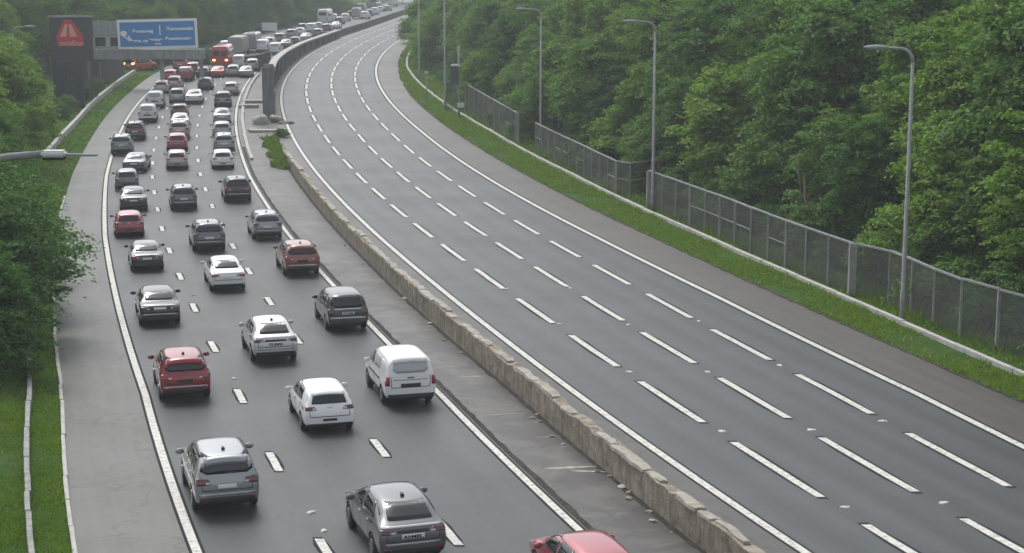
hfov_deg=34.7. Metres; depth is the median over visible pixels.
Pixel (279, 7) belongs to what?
broadleaf tree
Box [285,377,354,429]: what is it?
hatchback car
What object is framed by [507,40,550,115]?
broadleaf tree
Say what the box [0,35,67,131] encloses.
broadleaf tree
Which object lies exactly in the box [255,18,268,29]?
bush
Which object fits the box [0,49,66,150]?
broadleaf tree
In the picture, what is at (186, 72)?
panel van
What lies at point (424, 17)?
broadleaf tree
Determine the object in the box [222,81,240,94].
hatchback car
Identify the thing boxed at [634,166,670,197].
bush
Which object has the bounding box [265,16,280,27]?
bush
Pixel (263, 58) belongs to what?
block wall
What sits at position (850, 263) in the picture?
chain link fence
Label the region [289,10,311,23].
bush
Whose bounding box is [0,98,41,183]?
broadleaf tree
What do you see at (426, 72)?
marker post
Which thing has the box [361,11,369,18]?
panel van
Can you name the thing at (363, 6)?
box lorry
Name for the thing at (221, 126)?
hatchback car
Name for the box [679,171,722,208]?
bush
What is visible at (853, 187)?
broadleaf tree
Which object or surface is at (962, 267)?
bush
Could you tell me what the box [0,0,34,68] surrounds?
broadleaf tree
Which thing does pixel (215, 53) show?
rear window
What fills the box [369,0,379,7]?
coach
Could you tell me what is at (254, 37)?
box lorry
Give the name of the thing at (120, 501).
hard shoulder
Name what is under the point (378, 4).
panel van
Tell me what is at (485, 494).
road
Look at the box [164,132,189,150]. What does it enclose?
hatchback car
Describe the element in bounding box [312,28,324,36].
suv car
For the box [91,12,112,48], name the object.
broadleaf tree
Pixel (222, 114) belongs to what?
saloon car
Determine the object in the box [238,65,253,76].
saloon car
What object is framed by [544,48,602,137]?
broadleaf tree
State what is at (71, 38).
warning sign
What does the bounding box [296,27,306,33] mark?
hatchback car
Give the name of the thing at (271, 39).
suv car
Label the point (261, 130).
concrete slab
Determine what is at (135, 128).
suv car
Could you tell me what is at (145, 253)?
saloon car
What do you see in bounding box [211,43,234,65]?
minibus
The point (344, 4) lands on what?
broadleaf tree
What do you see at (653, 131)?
street lamp
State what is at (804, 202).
dead tree
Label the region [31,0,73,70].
broadleaf tree
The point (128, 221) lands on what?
hatchback car
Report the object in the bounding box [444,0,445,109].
street lamp
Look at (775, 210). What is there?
bush
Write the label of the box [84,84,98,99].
bush
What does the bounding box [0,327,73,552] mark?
bank grass
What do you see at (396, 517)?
crossover car
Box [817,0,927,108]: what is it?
broadleaf tree
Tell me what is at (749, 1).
broadleaf tree
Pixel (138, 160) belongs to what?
saloon car
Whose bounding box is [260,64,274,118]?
support pier
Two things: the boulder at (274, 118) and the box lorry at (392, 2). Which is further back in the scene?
the box lorry at (392, 2)
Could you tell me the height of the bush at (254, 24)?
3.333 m
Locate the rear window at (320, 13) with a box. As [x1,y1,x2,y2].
[318,12,326,15]
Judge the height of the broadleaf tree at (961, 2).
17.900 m
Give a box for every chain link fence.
[466,84,518,143]
[535,122,659,196]
[646,170,854,295]
[853,243,1023,357]
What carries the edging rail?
on the ground at (918, 342)
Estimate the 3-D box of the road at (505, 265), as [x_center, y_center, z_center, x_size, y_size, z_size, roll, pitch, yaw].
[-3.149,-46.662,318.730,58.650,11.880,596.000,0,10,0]
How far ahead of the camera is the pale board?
321.33 m
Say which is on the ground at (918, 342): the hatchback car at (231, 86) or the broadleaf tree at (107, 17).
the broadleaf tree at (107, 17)
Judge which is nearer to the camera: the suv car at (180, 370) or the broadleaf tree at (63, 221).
the suv car at (180, 370)
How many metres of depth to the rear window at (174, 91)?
186.78 m
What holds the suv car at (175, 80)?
on the road at (485, 494)
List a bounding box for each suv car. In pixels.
[109,133,135,153]
[123,120,147,138]
[148,346,210,398]
[166,183,197,209]
[167,75,183,87]
[167,119,191,138]
[172,60,191,68]
[175,436,258,508]
[185,218,224,250]
[186,61,198,72]
[210,132,235,151]
[218,175,251,201]
[245,58,260,70]
[245,209,281,238]
[264,37,276,42]
[273,239,319,274]
[297,23,306,28]
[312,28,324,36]
[321,23,332,30]
[335,17,344,23]
[366,9,373,15]
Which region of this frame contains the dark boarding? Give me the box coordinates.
[52,59,123,108]
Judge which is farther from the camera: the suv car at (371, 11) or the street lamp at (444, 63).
the suv car at (371, 11)
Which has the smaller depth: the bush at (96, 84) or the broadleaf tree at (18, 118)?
the broadleaf tree at (18, 118)
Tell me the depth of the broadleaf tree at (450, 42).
210.96 m
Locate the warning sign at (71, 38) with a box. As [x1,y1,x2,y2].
[48,16,93,100]
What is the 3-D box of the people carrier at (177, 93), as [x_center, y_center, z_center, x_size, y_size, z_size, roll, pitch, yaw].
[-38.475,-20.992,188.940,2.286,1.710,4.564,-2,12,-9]
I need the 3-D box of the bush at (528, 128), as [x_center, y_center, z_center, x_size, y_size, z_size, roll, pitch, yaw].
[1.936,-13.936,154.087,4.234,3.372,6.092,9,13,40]
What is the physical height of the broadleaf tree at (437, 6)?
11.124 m
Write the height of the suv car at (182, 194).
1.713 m
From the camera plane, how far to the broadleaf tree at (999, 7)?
94.93 m
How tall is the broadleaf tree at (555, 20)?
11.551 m
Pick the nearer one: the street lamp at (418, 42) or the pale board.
the street lamp at (418, 42)
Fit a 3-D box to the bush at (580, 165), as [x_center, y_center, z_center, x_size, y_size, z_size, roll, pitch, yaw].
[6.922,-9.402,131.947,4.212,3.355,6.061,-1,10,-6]
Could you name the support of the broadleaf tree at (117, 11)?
on the ground at (918, 342)
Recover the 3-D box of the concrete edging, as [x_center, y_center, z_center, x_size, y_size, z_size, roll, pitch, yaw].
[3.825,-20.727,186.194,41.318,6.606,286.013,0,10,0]
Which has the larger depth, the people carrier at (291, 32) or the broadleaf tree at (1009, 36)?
the people carrier at (291, 32)
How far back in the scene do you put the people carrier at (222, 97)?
182.86 m
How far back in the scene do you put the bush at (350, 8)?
449.59 m
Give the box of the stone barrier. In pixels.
[281,147,765,552]
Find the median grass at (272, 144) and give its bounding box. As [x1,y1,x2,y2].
[258,134,289,168]
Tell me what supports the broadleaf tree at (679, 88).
on the ground at (918, 342)
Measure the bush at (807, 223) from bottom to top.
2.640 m
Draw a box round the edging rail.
[24,347,34,552]
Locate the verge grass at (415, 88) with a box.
[398,45,1023,399]
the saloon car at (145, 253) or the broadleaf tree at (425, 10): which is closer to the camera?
the saloon car at (145, 253)
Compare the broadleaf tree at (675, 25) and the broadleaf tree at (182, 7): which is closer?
the broadleaf tree at (675, 25)
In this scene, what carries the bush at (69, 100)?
on the ground at (918, 342)
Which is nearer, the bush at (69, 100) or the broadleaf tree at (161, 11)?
the bush at (69, 100)
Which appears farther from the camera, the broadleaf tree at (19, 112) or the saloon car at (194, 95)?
the saloon car at (194, 95)
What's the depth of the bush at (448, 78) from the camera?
202.26 m
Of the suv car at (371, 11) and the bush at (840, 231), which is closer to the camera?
the bush at (840, 231)
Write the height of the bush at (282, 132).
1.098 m
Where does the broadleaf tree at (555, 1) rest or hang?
on the ground at (918, 342)
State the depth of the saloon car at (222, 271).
82.58 m
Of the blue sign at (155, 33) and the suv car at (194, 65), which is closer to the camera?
the blue sign at (155, 33)
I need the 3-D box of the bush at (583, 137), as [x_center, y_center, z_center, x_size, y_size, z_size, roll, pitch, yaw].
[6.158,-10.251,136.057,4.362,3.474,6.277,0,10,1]
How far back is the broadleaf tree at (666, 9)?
140.56 m
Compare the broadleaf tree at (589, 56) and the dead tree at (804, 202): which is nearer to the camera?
the dead tree at (804, 202)
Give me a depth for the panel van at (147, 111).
168.02 m
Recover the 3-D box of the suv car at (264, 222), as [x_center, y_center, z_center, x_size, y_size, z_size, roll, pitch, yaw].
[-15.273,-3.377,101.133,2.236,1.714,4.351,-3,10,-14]
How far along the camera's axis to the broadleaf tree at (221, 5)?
295.17 m
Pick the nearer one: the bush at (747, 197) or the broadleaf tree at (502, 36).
the bush at (747, 197)
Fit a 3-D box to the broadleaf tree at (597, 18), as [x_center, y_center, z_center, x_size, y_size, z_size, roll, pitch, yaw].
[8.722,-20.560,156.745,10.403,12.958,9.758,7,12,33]
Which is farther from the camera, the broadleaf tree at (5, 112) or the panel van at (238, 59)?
the panel van at (238, 59)
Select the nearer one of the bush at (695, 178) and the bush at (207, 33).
the bush at (695, 178)
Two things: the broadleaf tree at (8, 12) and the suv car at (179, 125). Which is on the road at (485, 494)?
the suv car at (179, 125)
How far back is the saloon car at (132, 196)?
111.67 m
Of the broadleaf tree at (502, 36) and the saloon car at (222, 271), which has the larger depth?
the broadleaf tree at (502, 36)
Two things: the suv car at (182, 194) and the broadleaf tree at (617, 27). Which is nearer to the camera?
the suv car at (182, 194)
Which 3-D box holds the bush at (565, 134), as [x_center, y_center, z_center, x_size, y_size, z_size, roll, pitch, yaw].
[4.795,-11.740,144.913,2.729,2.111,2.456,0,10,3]
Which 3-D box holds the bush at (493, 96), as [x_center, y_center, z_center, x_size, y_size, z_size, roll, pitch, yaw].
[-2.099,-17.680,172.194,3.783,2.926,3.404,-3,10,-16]
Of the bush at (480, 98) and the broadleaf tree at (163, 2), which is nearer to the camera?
the bush at (480, 98)
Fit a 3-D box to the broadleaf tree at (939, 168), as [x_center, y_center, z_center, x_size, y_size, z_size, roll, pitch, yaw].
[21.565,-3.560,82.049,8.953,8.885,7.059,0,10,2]
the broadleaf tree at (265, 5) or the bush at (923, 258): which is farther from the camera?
the broadleaf tree at (265, 5)
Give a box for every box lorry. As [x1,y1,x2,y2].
[228,35,248,54]
[243,31,261,49]
[352,7,361,18]
[357,3,366,10]
[388,0,397,6]
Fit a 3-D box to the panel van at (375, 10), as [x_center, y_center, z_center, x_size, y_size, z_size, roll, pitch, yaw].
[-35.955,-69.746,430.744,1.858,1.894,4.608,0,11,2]
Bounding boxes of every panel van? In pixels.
[137,103,159,121]
[145,90,166,107]
[177,66,194,80]
[232,54,244,65]
[256,39,269,51]
[269,42,282,52]
[306,23,317,31]
[341,13,350,20]
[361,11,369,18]
[364,344,435,402]
[371,7,378,14]
[375,2,382,6]
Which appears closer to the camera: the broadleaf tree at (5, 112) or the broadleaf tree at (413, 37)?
the broadleaf tree at (5, 112)
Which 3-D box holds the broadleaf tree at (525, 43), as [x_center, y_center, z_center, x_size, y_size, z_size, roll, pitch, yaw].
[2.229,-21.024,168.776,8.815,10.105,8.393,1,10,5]
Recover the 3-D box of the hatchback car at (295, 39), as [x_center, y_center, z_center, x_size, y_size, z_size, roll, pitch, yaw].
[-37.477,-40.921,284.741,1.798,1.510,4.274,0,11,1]
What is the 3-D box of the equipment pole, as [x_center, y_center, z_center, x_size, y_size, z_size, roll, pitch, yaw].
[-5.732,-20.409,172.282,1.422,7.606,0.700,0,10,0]
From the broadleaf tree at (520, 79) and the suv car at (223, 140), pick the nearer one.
the suv car at (223, 140)
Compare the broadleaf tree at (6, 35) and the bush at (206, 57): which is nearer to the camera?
the broadleaf tree at (6, 35)
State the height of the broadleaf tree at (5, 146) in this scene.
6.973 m
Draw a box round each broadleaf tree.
[0,0,34,56]
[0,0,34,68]
[0,0,47,53]
[0,11,28,56]
[0,31,50,107]
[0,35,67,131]
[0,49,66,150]
[0,76,38,150]
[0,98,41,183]
[0,104,52,172]
[0,112,47,184]
[0,135,46,180]
[0,151,76,267]
[0,161,104,306]
[0,170,110,330]
[0,246,73,385]
[13,0,54,65]
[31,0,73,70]
[45,0,101,52]
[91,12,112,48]
[99,13,119,48]
[103,0,136,48]
[121,2,147,19]
[138,5,154,18]
[142,0,158,17]
[147,1,179,18]
[148,0,171,18]
[166,0,204,38]
[189,2,208,34]
[208,0,238,29]
[254,0,274,22]
[267,0,296,23]
[310,0,322,8]
[336,0,348,9]
[394,0,431,39]
[400,8,432,46]
[405,12,434,53]
[405,19,427,61]
[408,0,430,16]
[409,21,446,66]
[416,0,459,63]
[421,8,457,63]
[435,0,483,59]
[439,0,476,63]
[443,14,475,73]
[452,0,507,74]
[453,0,506,63]
[453,50,495,102]
[467,25,501,75]
[468,11,533,96]
[471,33,522,99]
[481,0,546,29]
[489,22,556,104]
[498,33,576,130]
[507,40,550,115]
[509,0,547,27]
[521,0,551,29]
[525,0,588,42]
[541,27,643,136]
[542,2,587,42]
[544,0,586,24]
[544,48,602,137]
[549,0,604,114]
[564,0,636,71]
[579,62,635,134]
[589,0,640,10]
[598,3,658,82]
[601,61,679,167]
[603,0,648,15]
[604,0,683,75]
[613,69,716,177]
[627,0,675,35]
[627,2,725,111]
[633,76,723,174]
[644,0,735,52]
[660,0,764,161]
[662,61,778,184]
[701,0,798,184]
[709,53,867,213]
[717,0,794,45]
[734,0,870,191]
[734,0,906,176]
[739,0,810,50]
[777,105,886,231]
[791,0,919,96]
[809,115,911,236]
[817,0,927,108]
[847,0,979,118]
[852,15,964,231]
[858,118,1014,264]
[872,19,1009,218]
[907,0,1023,140]
[908,131,1023,276]
[918,0,973,41]
[921,0,1023,208]
[955,0,1018,55]
[962,77,1023,281]
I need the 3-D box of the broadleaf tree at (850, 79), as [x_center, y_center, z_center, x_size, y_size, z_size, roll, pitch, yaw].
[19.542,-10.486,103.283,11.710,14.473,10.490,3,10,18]
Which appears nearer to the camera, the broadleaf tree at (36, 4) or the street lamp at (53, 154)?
the street lamp at (53, 154)
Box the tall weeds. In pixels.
[440,91,1023,363]
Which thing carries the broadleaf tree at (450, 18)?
on the ground at (918, 342)
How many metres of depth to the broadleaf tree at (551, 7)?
175.90 m
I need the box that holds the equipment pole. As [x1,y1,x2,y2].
[450,45,463,116]
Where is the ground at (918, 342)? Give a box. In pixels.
[0,0,1023,552]
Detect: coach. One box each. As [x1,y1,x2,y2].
[317,8,332,22]
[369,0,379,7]
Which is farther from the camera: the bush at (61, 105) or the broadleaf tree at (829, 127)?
the bush at (61, 105)
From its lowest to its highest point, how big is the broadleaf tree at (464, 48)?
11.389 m
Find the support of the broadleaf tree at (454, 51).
on the ground at (918, 342)
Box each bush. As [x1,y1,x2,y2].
[48,101,75,117]
[58,94,81,109]
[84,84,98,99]
[86,77,106,90]
[192,48,210,63]
[196,49,211,62]
[198,25,214,43]
[212,22,231,40]
[222,22,242,36]
[223,19,255,35]
[244,20,259,30]
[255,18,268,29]
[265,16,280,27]
[272,128,290,136]
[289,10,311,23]
[307,8,317,19]
[325,3,339,11]
[336,2,346,12]
[342,0,352,10]
[433,62,450,77]
[441,67,465,84]
[471,92,491,107]
[476,94,499,116]
[480,99,532,124]
[486,94,515,112]
[497,110,561,138]
[530,123,562,146]
[553,132,574,148]
[561,132,599,165]
[571,138,619,171]
[581,108,656,167]
[609,159,636,177]
[620,167,647,187]
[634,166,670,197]
[655,165,700,204]
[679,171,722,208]
[681,178,764,219]
[694,188,774,231]
[755,203,807,245]
[778,218,831,259]
[810,224,860,264]
[839,228,908,282]
[880,250,999,311]
[883,242,969,300]
[940,269,1023,331]
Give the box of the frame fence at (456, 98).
[446,81,465,109]
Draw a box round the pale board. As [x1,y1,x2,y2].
[262,23,276,33]
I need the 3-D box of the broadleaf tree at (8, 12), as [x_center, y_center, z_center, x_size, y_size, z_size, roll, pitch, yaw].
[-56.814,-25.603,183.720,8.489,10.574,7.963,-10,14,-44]
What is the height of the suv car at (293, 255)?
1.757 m
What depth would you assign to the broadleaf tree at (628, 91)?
128.97 m
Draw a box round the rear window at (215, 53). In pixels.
[213,51,218,55]
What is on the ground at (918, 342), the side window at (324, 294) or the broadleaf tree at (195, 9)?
the broadleaf tree at (195, 9)
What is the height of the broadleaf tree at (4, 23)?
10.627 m
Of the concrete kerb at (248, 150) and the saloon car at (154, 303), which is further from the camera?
the concrete kerb at (248, 150)
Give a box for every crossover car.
[238,314,297,360]
[345,481,445,552]
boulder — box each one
[251,114,267,123]
[269,114,284,121]
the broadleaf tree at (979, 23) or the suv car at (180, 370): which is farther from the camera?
the broadleaf tree at (979, 23)
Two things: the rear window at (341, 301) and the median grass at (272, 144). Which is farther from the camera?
the median grass at (272, 144)
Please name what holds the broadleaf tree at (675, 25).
on the ground at (918, 342)
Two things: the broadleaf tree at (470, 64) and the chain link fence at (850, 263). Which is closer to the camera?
the chain link fence at (850, 263)
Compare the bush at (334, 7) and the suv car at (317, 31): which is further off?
the bush at (334, 7)
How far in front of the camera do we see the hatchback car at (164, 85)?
197.99 m
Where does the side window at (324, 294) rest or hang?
in the people carrier at (336, 306)
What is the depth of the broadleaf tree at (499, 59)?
173.17 m
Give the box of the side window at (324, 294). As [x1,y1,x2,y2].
[321,290,327,303]
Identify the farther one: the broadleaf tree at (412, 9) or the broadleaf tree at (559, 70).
the broadleaf tree at (412, 9)
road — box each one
[101,0,585,552]
[279,15,1023,552]
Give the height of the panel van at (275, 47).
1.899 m
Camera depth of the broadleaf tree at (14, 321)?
62.70 m
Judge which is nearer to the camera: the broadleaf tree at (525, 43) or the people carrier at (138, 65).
the broadleaf tree at (525, 43)
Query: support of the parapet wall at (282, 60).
on the central reservation
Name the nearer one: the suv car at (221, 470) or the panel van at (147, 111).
the suv car at (221, 470)
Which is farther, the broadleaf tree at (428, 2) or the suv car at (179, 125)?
the broadleaf tree at (428, 2)
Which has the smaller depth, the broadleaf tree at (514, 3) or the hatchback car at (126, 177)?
the hatchback car at (126, 177)
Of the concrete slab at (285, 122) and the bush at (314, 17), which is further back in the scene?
the bush at (314, 17)
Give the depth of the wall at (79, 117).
174.01 m
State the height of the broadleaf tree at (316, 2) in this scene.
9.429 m
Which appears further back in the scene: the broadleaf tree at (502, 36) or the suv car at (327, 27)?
the suv car at (327, 27)
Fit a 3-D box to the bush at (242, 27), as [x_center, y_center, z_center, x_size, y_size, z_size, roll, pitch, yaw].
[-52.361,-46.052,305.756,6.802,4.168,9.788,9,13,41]
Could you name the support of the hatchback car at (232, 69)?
on the road at (485, 494)
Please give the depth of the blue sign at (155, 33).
203.38 m
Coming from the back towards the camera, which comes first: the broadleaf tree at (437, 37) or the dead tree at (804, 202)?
the broadleaf tree at (437, 37)
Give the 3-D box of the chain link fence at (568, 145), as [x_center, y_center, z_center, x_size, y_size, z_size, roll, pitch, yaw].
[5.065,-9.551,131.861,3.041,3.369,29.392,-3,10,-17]
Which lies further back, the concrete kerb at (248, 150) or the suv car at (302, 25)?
the suv car at (302, 25)
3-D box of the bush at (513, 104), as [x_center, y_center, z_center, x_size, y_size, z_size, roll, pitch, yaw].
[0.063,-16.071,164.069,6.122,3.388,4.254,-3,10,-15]
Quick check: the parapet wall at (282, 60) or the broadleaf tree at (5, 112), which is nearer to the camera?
the broadleaf tree at (5, 112)
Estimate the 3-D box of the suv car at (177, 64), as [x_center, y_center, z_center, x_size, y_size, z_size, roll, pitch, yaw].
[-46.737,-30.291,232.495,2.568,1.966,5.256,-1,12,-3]
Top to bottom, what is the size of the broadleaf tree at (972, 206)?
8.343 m
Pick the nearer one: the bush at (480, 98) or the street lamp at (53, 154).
the street lamp at (53, 154)
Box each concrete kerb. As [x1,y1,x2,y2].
[51,196,77,552]
[241,73,259,159]
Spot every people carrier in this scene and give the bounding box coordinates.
[124,60,156,70]
[168,87,186,102]
[213,91,233,106]
[274,33,286,41]
[286,29,298,37]
[312,286,367,329]
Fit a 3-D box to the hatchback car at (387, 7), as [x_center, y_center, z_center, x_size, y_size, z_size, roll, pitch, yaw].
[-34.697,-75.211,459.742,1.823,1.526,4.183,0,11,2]
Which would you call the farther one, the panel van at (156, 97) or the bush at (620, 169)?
the panel van at (156, 97)
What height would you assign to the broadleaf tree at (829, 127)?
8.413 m
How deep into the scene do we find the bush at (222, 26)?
292.83 m
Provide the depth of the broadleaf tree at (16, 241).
69.54 m
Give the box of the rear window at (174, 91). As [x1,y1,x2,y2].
[170,89,183,93]
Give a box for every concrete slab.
[238,104,258,107]
[242,99,262,102]
[249,129,279,131]
[278,121,294,123]
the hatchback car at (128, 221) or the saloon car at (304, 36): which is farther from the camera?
the saloon car at (304, 36)
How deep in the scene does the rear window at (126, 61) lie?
226.46 m
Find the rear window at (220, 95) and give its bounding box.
[215,93,228,97]
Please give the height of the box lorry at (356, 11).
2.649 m
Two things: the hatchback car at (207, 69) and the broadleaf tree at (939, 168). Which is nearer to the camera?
the broadleaf tree at (939, 168)
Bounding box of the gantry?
[93,21,204,79]
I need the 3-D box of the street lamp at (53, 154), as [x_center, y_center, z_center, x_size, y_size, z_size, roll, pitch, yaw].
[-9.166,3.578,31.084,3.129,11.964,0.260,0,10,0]
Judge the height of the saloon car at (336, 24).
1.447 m
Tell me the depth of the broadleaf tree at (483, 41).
187.61 m
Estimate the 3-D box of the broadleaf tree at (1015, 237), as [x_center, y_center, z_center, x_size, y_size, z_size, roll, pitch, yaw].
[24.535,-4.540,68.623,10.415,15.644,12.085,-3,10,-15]
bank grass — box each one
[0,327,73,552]
[11,70,150,318]
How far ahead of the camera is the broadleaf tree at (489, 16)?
194.27 m
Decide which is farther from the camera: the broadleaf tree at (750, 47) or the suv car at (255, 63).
the suv car at (255, 63)
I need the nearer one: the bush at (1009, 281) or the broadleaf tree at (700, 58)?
the bush at (1009, 281)
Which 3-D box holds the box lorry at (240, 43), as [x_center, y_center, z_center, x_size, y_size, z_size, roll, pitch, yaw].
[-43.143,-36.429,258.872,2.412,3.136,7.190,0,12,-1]
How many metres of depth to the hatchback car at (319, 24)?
341.73 m
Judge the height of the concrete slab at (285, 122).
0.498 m
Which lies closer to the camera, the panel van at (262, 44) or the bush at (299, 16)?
the panel van at (262, 44)
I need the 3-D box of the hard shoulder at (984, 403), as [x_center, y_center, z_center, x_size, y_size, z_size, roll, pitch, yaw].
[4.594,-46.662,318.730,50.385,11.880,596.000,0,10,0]
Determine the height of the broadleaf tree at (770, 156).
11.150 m
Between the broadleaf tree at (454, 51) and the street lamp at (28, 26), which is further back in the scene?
the broadleaf tree at (454, 51)
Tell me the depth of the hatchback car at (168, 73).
214.55 m
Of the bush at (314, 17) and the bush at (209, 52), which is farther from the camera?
the bush at (314, 17)
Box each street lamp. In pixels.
[0,150,97,161]
[12,25,35,132]
[418,0,419,79]
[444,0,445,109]
[515,8,541,143]
[622,19,655,209]
[864,45,914,319]
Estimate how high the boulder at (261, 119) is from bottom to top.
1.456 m
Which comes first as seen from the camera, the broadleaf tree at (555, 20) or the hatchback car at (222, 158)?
the hatchback car at (222, 158)
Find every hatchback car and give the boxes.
[109,210,146,235]
[112,168,141,189]
[154,80,170,92]
[163,149,189,168]
[164,69,177,79]
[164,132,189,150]
[169,103,190,116]
[196,66,210,77]
[197,77,213,89]
[208,149,234,168]
[209,121,233,136]
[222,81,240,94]
[226,64,239,75]
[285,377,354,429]
[290,36,301,43]
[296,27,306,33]
[316,22,322,27]
[378,6,384,11]
[384,5,391,10]
[529,530,628,552]
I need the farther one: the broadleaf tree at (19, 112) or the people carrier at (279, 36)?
the people carrier at (279, 36)
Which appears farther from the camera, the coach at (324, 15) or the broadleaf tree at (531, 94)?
the coach at (324, 15)
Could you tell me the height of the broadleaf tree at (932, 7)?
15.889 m
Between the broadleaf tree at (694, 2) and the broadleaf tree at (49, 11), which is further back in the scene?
the broadleaf tree at (49, 11)
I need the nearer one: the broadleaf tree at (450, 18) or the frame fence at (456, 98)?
the frame fence at (456, 98)
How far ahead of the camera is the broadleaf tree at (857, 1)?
117.83 m
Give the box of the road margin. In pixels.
[271,14,796,552]
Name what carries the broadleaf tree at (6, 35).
on the ground at (918, 342)
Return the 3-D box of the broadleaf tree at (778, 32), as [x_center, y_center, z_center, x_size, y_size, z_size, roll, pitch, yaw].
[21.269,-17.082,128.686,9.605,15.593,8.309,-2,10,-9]
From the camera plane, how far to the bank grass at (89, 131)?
155.71 m
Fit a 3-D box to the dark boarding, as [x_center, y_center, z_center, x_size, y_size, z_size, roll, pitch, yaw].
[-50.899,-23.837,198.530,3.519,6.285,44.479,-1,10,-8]
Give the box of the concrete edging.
[406,49,1023,377]
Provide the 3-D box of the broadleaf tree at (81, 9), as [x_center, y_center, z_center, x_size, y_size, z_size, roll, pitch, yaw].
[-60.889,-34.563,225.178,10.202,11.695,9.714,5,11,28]
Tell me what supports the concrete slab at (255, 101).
on the central reservation
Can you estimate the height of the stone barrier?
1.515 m
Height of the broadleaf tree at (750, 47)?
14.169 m
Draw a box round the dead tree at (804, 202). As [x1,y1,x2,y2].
[798,154,809,220]
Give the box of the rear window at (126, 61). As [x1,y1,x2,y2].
[124,60,133,63]
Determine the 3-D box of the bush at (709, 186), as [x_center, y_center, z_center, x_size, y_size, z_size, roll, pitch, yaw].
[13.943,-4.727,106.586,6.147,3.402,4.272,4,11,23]
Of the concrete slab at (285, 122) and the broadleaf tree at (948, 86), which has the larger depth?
the concrete slab at (285, 122)
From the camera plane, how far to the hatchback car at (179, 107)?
171.44 m
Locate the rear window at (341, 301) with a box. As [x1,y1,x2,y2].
[331,295,364,307]
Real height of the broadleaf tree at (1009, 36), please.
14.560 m
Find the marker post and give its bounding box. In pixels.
[425,71,427,100]
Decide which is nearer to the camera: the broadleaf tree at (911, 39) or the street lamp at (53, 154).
the street lamp at (53, 154)
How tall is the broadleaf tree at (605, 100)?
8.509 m
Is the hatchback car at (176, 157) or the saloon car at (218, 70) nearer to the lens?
the hatchback car at (176, 157)
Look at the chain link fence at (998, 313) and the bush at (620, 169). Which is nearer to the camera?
the chain link fence at (998, 313)
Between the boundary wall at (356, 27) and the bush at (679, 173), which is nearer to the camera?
the bush at (679, 173)
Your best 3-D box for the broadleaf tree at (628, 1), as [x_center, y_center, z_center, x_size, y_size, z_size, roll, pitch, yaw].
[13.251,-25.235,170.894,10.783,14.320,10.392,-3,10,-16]
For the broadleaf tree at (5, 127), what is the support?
on the ground at (918, 342)
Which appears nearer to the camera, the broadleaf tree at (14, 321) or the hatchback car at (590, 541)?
the hatchback car at (590, 541)
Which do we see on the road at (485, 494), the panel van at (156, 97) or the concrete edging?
the panel van at (156, 97)
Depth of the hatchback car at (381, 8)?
451.58 m
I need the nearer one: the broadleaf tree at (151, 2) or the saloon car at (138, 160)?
the saloon car at (138, 160)
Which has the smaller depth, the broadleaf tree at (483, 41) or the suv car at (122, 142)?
the suv car at (122, 142)
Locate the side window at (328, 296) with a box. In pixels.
[325,293,330,305]
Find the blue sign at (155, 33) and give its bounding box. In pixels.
[117,18,197,48]
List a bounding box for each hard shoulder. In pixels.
[54,0,401,552]
[378,39,1023,441]
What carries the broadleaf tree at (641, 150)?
on the ground at (918, 342)
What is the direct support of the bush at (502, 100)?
on the ground at (918, 342)
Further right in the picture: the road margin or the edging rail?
the road margin
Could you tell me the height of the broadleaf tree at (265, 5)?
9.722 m
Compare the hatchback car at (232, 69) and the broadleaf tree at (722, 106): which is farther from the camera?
the hatchback car at (232, 69)
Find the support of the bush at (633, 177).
on the ground at (918, 342)
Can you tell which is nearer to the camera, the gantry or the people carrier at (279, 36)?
the gantry
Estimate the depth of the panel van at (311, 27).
328.28 m
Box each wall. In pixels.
[46,70,135,149]
[244,50,270,66]
[269,30,340,92]
[340,8,407,36]
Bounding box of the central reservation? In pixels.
[238,69,706,552]
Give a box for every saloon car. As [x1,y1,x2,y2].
[116,186,149,209]
[122,152,151,171]
[124,239,164,269]
[130,284,180,323]
[169,112,191,125]
[185,89,204,103]
[200,255,244,289]
[210,65,225,76]
[211,107,232,122]
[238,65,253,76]
[280,39,292,46]
[300,33,312,39]
[332,21,341,28]
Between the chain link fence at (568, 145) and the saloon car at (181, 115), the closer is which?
the chain link fence at (568, 145)
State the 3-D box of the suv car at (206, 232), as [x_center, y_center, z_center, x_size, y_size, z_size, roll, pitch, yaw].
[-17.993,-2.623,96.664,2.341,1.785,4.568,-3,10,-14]

